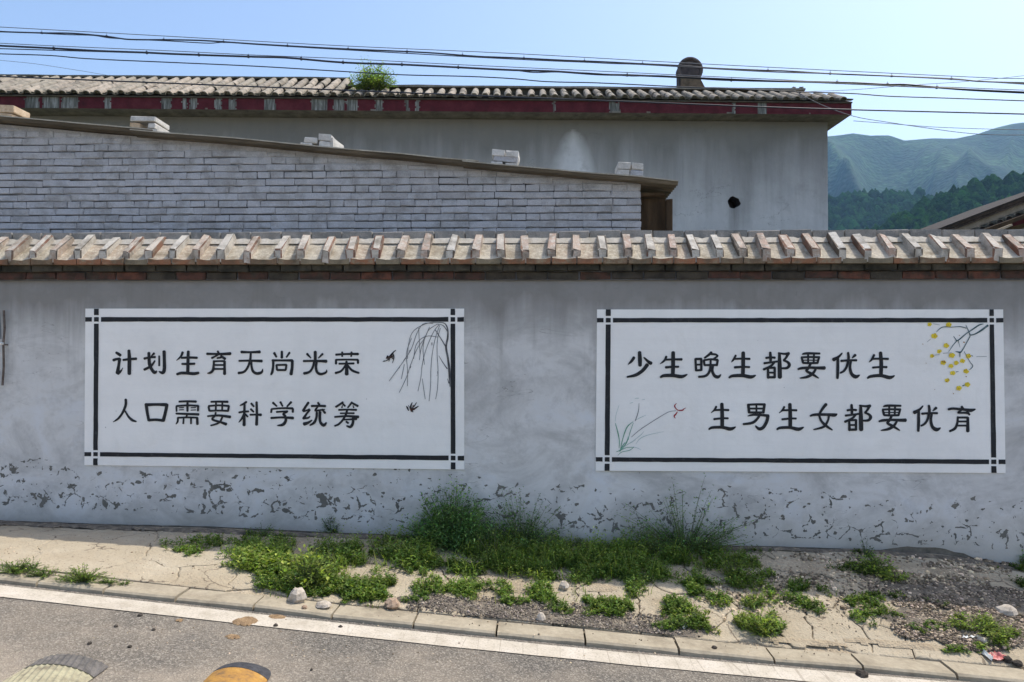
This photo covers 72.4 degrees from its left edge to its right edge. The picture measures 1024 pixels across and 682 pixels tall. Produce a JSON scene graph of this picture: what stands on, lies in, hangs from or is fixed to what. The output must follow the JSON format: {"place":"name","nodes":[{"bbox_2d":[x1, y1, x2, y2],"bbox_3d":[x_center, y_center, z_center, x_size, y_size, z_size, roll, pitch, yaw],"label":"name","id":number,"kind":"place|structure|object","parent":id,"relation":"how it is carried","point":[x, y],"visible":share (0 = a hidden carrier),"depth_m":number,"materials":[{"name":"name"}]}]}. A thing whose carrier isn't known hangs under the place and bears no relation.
{"place":"outdoors","nodes":[
{"label":"outdoors","id":0,"kind":"place"},
{"bbox_2d":[0,583,973,681],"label":"road","id":1,"kind":"structure","parent":0,"point":[37,623],"depth_m":3.75,"materials":[{"name":"grey asphalt"}]},
{"bbox_2d":[3,654,108,681],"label":"speed hump","id":2,"kind":"object","parent":1,"relation":"on","point":[65,668],"visible":1,"depth_m":3.17,"materials":[{"name":"grey rubber"}]},
{"bbox_2d":[203,662,270,681],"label":"speed hump","id":3,"kind":"object","parent":1,"relation":"on","point":[245,672],"visible":1,"depth_m":3.28,"materials":[{"name":"yellow rubber"}]},
{"bbox_2d":[0,567,1023,681],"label":"kerb","id":4,"kind":"structure","parent":1,"relation":"on","point":[697,648],"depth_m":4.10,"materials":[{"name":"concrete"}]},
{"bbox_2d":[25,565,61,579],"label":"weed","id":5,"kind":"object","parent":4,"relation":"on","point":[39,573],"visible":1,"depth_m":4.26,"materials":[{"name":"green plant"}]},
{"bbox_2d":[48,562,112,583],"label":"weed","id":6,"kind":"object","parent":4,"relation":"on","point":[83,577],"visible":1,"depth_m":4.22,"materials":[{"name":"green plant"}]},
{"bbox_2d":[96,577,117,584],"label":"weed","id":7,"kind":"object","parent":4,"relation":"on","point":[105,580],"visible":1,"depth_m":4.24,"materials":[{"name":"green plant"}]},
{"bbox_2d":[116,579,133,584],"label":"weed","id":8,"kind":"object","parent":4,"relation":"on","point":[122,583],"visible":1,"depth_m":4.25,"materials":[{"name":"green plant"}]},
{"bbox_2d":[287,587,306,602],"bbox_3d":[-1.304,1.544,4.241,0.104,0.100,0.100,1,-1,-38],"label":"stone","id":9,"kind":"object","parent":4,"relation":"on","point":[297,595],"visible":0.97,"depth_m":4.21,"materials":[{"name":"grey stone"}]},
{"bbox_2d":[316,600,331,608],"bbox_3d":[-1.130,1.581,4.198,0.097,0.037,0.088,0,-1,-12],"label":"stone","id":10,"kind":"object","parent":4,"relation":"on","point":[324,604],"visible":1,"depth_m":4.17,"materials":[{"name":"grey stone"}]},
{"bbox_2d":[855,669,868,677],"bbox_3d":[1.954,1.859,3.908,0.066,0.042,0.067,0,-1,2],"label":"dirt clod","id":11,"kind":"object","parent":1,"relation":"on","point":[861,673],"visible":1,"depth_m":3.89,"materials":[{"name":"grey soil"}]},
{"bbox_2d":[0,43,1017,89],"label":"power cable","id":12,"kind":"object","parent":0,"point":[453,64],"visible":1,"depth_m":8.35,"materials":[{"name":"black rubber"}]},
{"bbox_2d":[0,520,1023,668],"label":"pavement","id":13,"kind":"structure","parent":0,"point":[64,546],"depth_m":4.64,"materials":[{"name":"concrete"}]},
{"bbox_2d":[0,558,47,573],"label":"weed","id":14,"kind":"object","parent":13,"relation":"on","point":[17,569],"visible":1,"depth_m":4.27,"materials":[{"name":"green plant"}]},
{"bbox_2d":[23,556,39,569],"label":"weed","id":15,"kind":"object","parent":13,"relation":"on","point":[30,563],"visible":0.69,"depth_m":4.34,"materials":[{"name":"green plant"}]},
{"bbox_2d":[245,523,274,535],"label":"weed","id":16,"kind":"object","parent":13,"relation":"on","point":[266,531],"visible":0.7,"depth_m":5.36,"materials":[{"name":"green plant"}]},
{"bbox_2d":[276,544,337,589],"bbox_3d":[-1.294,1.430,4.430,0.328,0.303,0.288,0,-1,29],"label":"weed","id":17,"kind":"object","parent":13,"relation":"on","point":[306,578],"visible":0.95,"depth_m":4.41,"materials":[{"name":"green plant"}]},
{"bbox_2d":[313,550,338,578],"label":"weed","id":18,"kind":"object","parent":13,"relation":"on","point":[331,568],"visible":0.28,"depth_m":4.59,"materials":[{"name":"green plant"}]},
{"bbox_2d":[316,516,341,532],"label":"weed","id":19,"kind":"object","parent":13,"relation":"on","point":[322,519],"visible":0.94,"depth_m":5.49,"materials":[{"name":"green plant"}]},
{"bbox_2d":[384,598,400,609],"bbox_3d":[-0.735,1.606,4.276,0.096,0.067,0.105,0,-1,2],"label":"stone","id":20,"kind":"object","parent":13,"relation":"on","point":[392,603],"visible":1,"depth_m":4.25,"materials":[{"name":"brown stone"}]},
{"bbox_2d":[399,475,505,551],"bbox_3d":[-0.453,1.322,5.274,0.854,0.610,0.470,0,-1,2],"label":"shrub","id":21,"kind":"object","parent":13,"relation":"on","point":[452,521],"visible":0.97,"depth_m":5.24,"materials":[{"name":"green plant"}]},
{"bbox_2d":[5,534,946,663],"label":"dirt crumbs","id":22,"kind":"object","parent":13,"relation":"on","point":[595,597],"visible":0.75,"depth_m":4.58,"materials":[{"name":"brown soil"}]},
{"bbox_2d":[469,521,524,558],"bbox_3d":[-0.107,1.457,5.100,0.424,0.293,0.270,0,-1,2],"label":"shrub","id":23,"kind":"object","parent":13,"relation":"on","point":[494,543],"visible":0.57,"depth_m":5.09,"materials":[{"name":"green plant"}]},
{"bbox_2d":[470,486,572,548],"bbox_3d":[0.062,1.341,5.264,0.826,0.500,0.360,0,-1,2],"label":"shrub","id":24,"kind":"object","parent":13,"relation":"on","point":[521,530],"visible":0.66,"depth_m":5.30,"materials":[{"name":"green plant"}]},
{"bbox_2d":[401,593,715,633],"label":"gravel","id":25,"kind":"structure","parent":13,"relation":"on","point":[638,625],"depth_m":4.32,"materials":[{"name":"grey gravel"}]},
{"bbox_2d":[537,612,545,621],"bbox_3d":[0.178,1.684,4.257,0.057,0.062,0.054,0,-1,2],"label":"stone","id":26,"kind":"object","parent":25,"relation":"on","point":[541,616],"visible":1,"depth_m":4.24,"materials":[{"name":"white stone"}]},
{"bbox_2d":[559,581,568,590],"bbox_3d":[0.348,1.633,4.671,0.069,0.059,0.074,0,-1,2],"label":"stone","id":27,"kind":"object","parent":13,"relation":"on","point":[564,585],"visible":0.97,"depth_m":4.65,"materials":[{"name":"grey stone"}]},
{"bbox_2d":[158,514,1023,653],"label":"ground weeds","id":28,"kind":"object","parent":13,"relation":"on","point":[461,586],"visible":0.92,"depth_m":4.78,"materials":[{"name":"green plant"}]},
{"bbox_2d":[633,524,668,556],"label":"weed","id":29,"kind":"object","parent":13,"relation":"on","point":[650,551],"visible":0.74,"depth_m":5.22,"materials":[{"name":"green plant"}]},
{"bbox_2d":[614,473,756,555],"bbox_3d":[1.302,1.298,5.190,1.058,0.623,0.459,0,-1,2],"label":"shrub","id":30,"kind":"object","parent":13,"relation":"on","point":[695,540],"visible":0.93,"depth_m":5.25,"materials":[{"name":"green plant"}]},
{"bbox_2d":[713,544,760,577],"bbox_3d":[1.589,1.540,4.929,0.334,0.244,0.239,0,-1,2],"label":"weed","id":31,"kind":"object","parent":13,"relation":"on","point":[728,567],"visible":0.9,"depth_m":4.91,"materials":[{"name":"green plant"}]},
{"bbox_2d":[736,606,783,637],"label":"weed","id":32,"kind":"object","parent":13,"relation":"on","point":[760,626],"visible":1,"depth_m":4.26,"materials":[{"name":"green plant"}]},
{"bbox_2d":[704,551,1017,613],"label":"broken concrete crumbs","id":33,"kind":"object","parent":13,"relation":"on","point":[870,578],"visible":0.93,"depth_m":4.97,"materials":[{"name":"grey concrete"}]},
{"bbox_2d":[860,538,875,557],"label":"weed","id":34,"kind":"object","parent":13,"relation":"on","point":[864,551],"visible":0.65,"depth_m":5.23,"materials":[{"name":"green plant"}]},
{"bbox_2d":[845,549,897,575],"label":"weed","id":35,"kind":"object","parent":13,"relation":"on","point":[865,561],"visible":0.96,"depth_m":5.00,"materials":[{"name":"green plant"}]},
{"bbox_2d":[874,566,912,581],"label":"weed","id":36,"kind":"object","parent":13,"relation":"on","point":[887,577],"visible":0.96,"depth_m":4.91,"materials":[{"name":"green plant"}]},
{"bbox_2d":[863,579,1023,650],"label":"rubble","id":37,"kind":"object","parent":13,"relation":"on","point":[945,637],"visible":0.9,"depth_m":4.56,"materials":[{"name":"grey gravel"}]},
{"bbox_2d":[944,611,1013,637],"bbox_3d":[2.936,1.770,4.424,0.386,0.150,0.282,0,-1,23],"label":"weed","id":38,"kind":"object","parent":37,"relation":"on","point":[985,627],"visible":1,"depth_m":4.38,"materials":[{"name":"green plant"}]},
{"bbox_2d":[995,604,1017,615],"bbox_3d":[3.248,1.771,4.597,0.130,0.069,0.109,0,-1,2],"label":"stone","id":39,"kind":"object","parent":37,"relation":"on","point":[1008,609],"visible":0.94,"depth_m":4.57,"materials":[{"name":"grey stone"}]},
{"bbox_2d":[976,636,986,642],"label":"stone","id":40,"kind":"object","parent":13,"relation":"on","point":[983,639],"visible":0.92,"depth_m":4.30,"materials":[{"name":"grey stone"}]},
{"bbox_2d":[978,647,992,660],"bbox_3d":[2.841,1.868,4.198,0.038,0.029,0.172,0,-1,2],"label":"paper scrap","id":41,"kind":"object","parent":13,"relation":"on","point":[986,654],"visible":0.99,"depth_m":4.18,"materials":[{"name":"white paper"}]},
{"bbox_2d":[989,651,1005,659],"bbox_3d":[2.906,1.876,4.188,0.126,0.025,0.089,0,-1,-14],"label":"food wrapper","id":42,"kind":"object","parent":13,"relation":"on","point":[998,656],"visible":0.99,"depth_m":4.19,"materials":[{"name":"pink plastic"}]},
{"bbox_2d":[1003,656,1012,663],"bbox_3d":[2.942,1.890,4.151,0.050,0.043,0.044,0,-1,2],"label":"dirt clod","id":43,"kind":"object","parent":13,"relation":"on","point":[1008,659],"visible":1,"depth_m":4.14,"materials":[{"name":"brown soil"}]},
{"bbox_2d":[1012,660,1023,666],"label":"dirt clod","id":44,"kind":"object","parent":13,"relation":"on","point":[1018,663],"visible":1,"depth_m":4.11,"materials":[{"name":"soil"}]},
{"bbox_2d":[1017,546,1023,565],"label":"weed","id":45,"kind":"object","parent":13,"relation":"on","point":[1021,558],"visible":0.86,"depth_m":5.28,"materials":[{"name":"green plant"}]},
{"bbox_2d":[0,76,1023,114],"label":"power cable","id":46,"kind":"object","parent":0,"point":[516,96],"visible":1,"depth_m":9.46,"materials":[{"name":"black rubber"}]},
{"bbox_2d":[0,45,1023,93],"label":"power cable","id":47,"kind":"object","parent":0,"point":[731,80],"visible":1,"depth_m":8.28,"materials":[{"name":"black rubber"}]},
{"bbox_2d":[0,53,1023,100],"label":"power cable","id":48,"kind":"object","parent":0,"point":[514,78],"visible":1,"depth_m":8.36,"materials":[{"name":"black rubber"}]},
{"bbox_2d":[0,48,1023,91],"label":"power cable","id":49,"kind":"object","parent":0,"point":[516,70],"visible":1,"depth_m":8.28,"materials":[{"name":"black rubber"}]},
{"bbox_2d":[0,31,1023,84],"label":"power cable","id":50,"kind":"object","parent":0,"point":[516,59],"visible":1,"depth_m":8.23,"materials":[{"name":"black rubber"}]},
{"bbox_2d":[0,0,1023,139],"label":"sky","id":51,"kind":"structure","parent":0,"point":[971,38],"materials":[{"name":"blue"}]},
{"bbox_2d":[3,31,1023,83],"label":"power cable","id":52,"kind":"object","parent":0,"point":[406,51],"visible":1,"depth_m":8.26,"materials":[{"name":"black rubber"}]},
{"bbox_2d":[3,27,1023,78],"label":"power cable","id":53,"kind":"object","parent":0,"point":[520,53],"visible":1,"depth_m":8.26,"materials":[{"name":"black rubber"}]},
{"bbox_2d":[830,194,883,228],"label":"wooded hill","id":54,"kind":"structure","parent":0,"point":[866,211],"depth_m":532.80,"materials":[{"name":"green plant"}]},
{"bbox_2d":[828,187,933,229],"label":"distant forest","id":55,"kind":"object","parent":54,"relation":"on","point":[852,213],"visible":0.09,"depth_m":529.92,"materials":[{"name":"green plant"}]},
{"bbox_2d":[810,75,1023,91],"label":"power cable","id":56,"kind":"object","parent":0,"point":[917,84],"visible":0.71,"depth_m":9.75,"materials":[{"name":"black rubber"}]},
{"bbox_2d":[828,123,1023,196],"bbox_3d":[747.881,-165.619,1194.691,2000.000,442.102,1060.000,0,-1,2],"label":"hill","id":57,"kind":"structure","parent":0,"point":[881,163],"depth_m":1106.51,"materials":[{"name":"green plant"}]},
{"bbox_2d":[858,121,1023,129],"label":"power cable","id":58,"kind":"object","parent":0,"point":[946,127],"visible":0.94,"depth_m":9.62,"materials":[{"name":"black rubber"}]},
{"bbox_3d":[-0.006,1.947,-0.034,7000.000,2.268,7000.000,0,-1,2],"label":"ground","id":59,"kind":"structure","parent":0,"visible":0},
{"bbox_2d":[0,115,677,232],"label":"brick shed","id":60,"kind":"structure","parent":59,"relation":"on","point":[56,176],"depth_m":6.14,"materials":[{"name":"grey brick"}]},
{"bbox_2d":[0,113,17,116],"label":"loose brick","id":61,"kind":"object","parent":60,"relation":"on","point":[4,114],"visible":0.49,"depth_m":6.14,"materials":[{"name":"beige brick"}]},
{"bbox_2d":[0,105,29,117],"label":"loose brick","id":62,"kind":"object","parent":61,"relation":"on","point":[13,110],"visible":0.71,"depth_m":6.15,"materials":[{"name":"beige brick"}]},
{"bbox_2d":[319,141,329,146],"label":"loose brick","id":63,"kind":"object","parent":60,"relation":"on","point":[323,143],"visible":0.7,"depth_m":6.02,"materials":[{"name":"grey brick"}]},
{"bbox_2d":[318,134,334,141],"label":"loose brick","id":64,"kind":"object","parent":63,"relation":"on","point":[324,137],"visible":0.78,"depth_m":6.02,"materials":[{"name":"grey brick"}]},
{"bbox_2d":[330,137,343,147],"bbox_3d":[-1.532,-1.695,6.145,0.028,0.115,0.259,0,-1,8],"label":"loose brick","id":65,"kind":"object","parent":60,"relation":"on","point":[334,142],"visible":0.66,"depth_m":6.07,"materials":[{"name":"grey brick"}]},
{"bbox_2d":[616,169,628,174],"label":"loose brick","id":66,"kind":"object","parent":60,"relation":"on","point":[620,171],"visible":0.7,"depth_m":5.92,"materials":[{"name":"grey brick"}]},
{"bbox_2d":[615,162,630,173],"bbox_3d":[0.953,-1.482,6.035,0.111,0.067,0.244,3,-1,2],"label":"loose brick","id":67,"kind":"object","parent":66,"relation":"on","point":[623,165],"visible":0.72,"depth_m":5.92,"materials":[{"name":"grey brick"}]},
{"bbox_2d":[629,170,642,175],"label":"loose brick","id":68,"kind":"object","parent":60,"relation":"on","point":[636,172],"visible":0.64,"depth_m":5.91,"materials":[{"name":"grey brick"}]},
{"bbox_2d":[629,162,642,171],"bbox_3d":[1.067,-1.473,6.030,0.103,0.061,0.244,5,-1,2],"label":"loose brick","id":69,"kind":"object","parent":68,"relation":"on","point":[637,166],"visible":0.54,"depth_m":5.91,"materials":[{"name":"grey brick"}]},
{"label":"loose brick","id":70,"kind":"object","parent":60,"relation":"on","visible":0},
{"bbox_2d":[130,123,146,127],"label":"loose brick","id":71,"kind":"object","parent":70,"relation":"on","point":[138,125],"visible":0.7,"depth_m":6.09,"materials":[{"name":"beige brick"}]},
{"bbox_2d":[148,123,168,131],"bbox_3d":[-3.128,-1.871,6.201,0.069,0.046,0.242,4,-1,2],"label":"loose brick","id":72,"kind":"object","parent":70,"relation":"on","point":[154,126],"visible":0.58,"depth_m":6.10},
{"bbox_2d":[130,116,168,129],"bbox_3d":[-3.207,-1.931,6.205,0.228,0.048,0.246,2,-1,2],"label":"loose brick","id":73,"kind":"object","parent":72,"relation":"on","point":[144,120],"visible":0.78,"depth_m":6.10,"materials":[{"name":"white brick"}]},
{"label":"loose brick","id":74,"kind":"object","parent":60,"relation":"on","visible":0},
{"bbox_2d":[304,137,319,145],"bbox_3d":[-1.730,-1.729,6.086,0.121,0.050,0.122,5,-1,2],"label":"loose brick","id":75,"kind":"object","parent":74,"relation":"on","point":[315,141],"visible":0.66,"depth_m":6.03,"materials":[{"name":"grey brick"}]},
{"label":"loose brick","id":76,"kind":"object","parent":60,"relation":"on","visible":0},
{"bbox_2d":[493,156,517,163],"bbox_3d":[-0.054,-1.546,6.010,0.210,0.049,0.115,5,-1,2],"label":"loose brick","id":77,"kind":"object","parent":76,"relation":"on","point":[504,160],"visible":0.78,"depth_m":5.96,"materials":[{"name":"grey brick"}]},
{"bbox_2d":[492,149,505,158],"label":"loose brick","id":78,"kind":"object","parent":77,"relation":"on","point":[496,152],"visible":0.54,"depth_m":5.96,"materials":[{"name":"grey brick"}]},
{"bbox_2d":[506,150,519,164],"bbox_3d":[0.007,-1.590,6.073,0.115,0.061,0.243,4,-1,2],"label":"loose brick","id":79,"kind":"object","parent":77,"relation":"on","point":[510,153],"visible":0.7,"depth_m":5.96,"materials":[{"name":"grey brick"}]},
{"bbox_2d":[0,74,852,231],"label":"house","id":80,"kind":"structure","parent":59,"relation":"on","point":[743,168],"depth_m":11.07,"materials":[{"name":"paint"}]},
{"bbox_2d":[1,60,103,74],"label":"power cable","id":81,"kind":"object","parent":80,"relation":"attached to","point":[52,66],"visible":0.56,"depth_m":13.97,"materials":[{"name":"black rubber"}]},
{"bbox_2d":[348,55,397,90],"bbox_3d":[-2.193,-4.212,11.031,0.819,0.592,0.608,0,-1,2],"label":"roof plant","id":82,"kind":"object","parent":80,"relation":"on","point":[377,83],"visible":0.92,"depth_m":10.96,"materials":[{"name":"green plant"}]},
{"bbox_2d":[676,57,704,86],"bbox_3d":[3.218,-4.388,12.142,0.754,0.996,0.280,0,-1,-1],"label":"chimney cowl","id":83,"kind":"object","parent":80,"relation":"on","point":[680,71],"visible":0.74,"depth_m":12.03,"materials":[{"name":"metal"}]},
{"bbox_2d":[794,90,997,134],"bbox_3d":[11.298,-3.108,9.320,14.872,0.659,0.009,0,-1,2],"label":"power cable","id":84,"kind":"object","parent":80,"relation":"attached to","point":[897,123],"visible":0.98,"depth_m":9.55,"materials":[{"name":"black rubber"}]},
{"bbox_2d":[0,229,1023,564],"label":"garden wall","id":85,"kind":"structure","parent":59,"relation":"on","point":[818,389],"depth_m":5.46,"materials":[{"name":"grey paint"}]},
{"bbox_2d":[0,310,7,384],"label":"wall conduit","id":86,"kind":"object","parent":85,"relation":"attached to","point":[2,343],"depth_m":5.60,"materials":[{"name":"metal"}]},
{"bbox_2d":[922,192,1023,229],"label":"neighbour house","id":87,"kind":"structure","parent":59,"relation":"on","point":[1007,213],"depth_m":9.86,"materials":[{"name":"grey tile"}]},
{"bbox_3d":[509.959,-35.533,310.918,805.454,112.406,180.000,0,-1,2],"label":"wooded spur","id":88,"kind":"structure","parent":0,"visible":0},
{"bbox_2d":[865,170,1023,229],"bbox_3d":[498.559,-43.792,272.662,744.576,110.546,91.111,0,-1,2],"label":"forest","id":89,"kind":"object","parent":88,"relation":"on","point":[973,193],"visible":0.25,"depth_m":314.10,"materials":[{"name":"green plant"}]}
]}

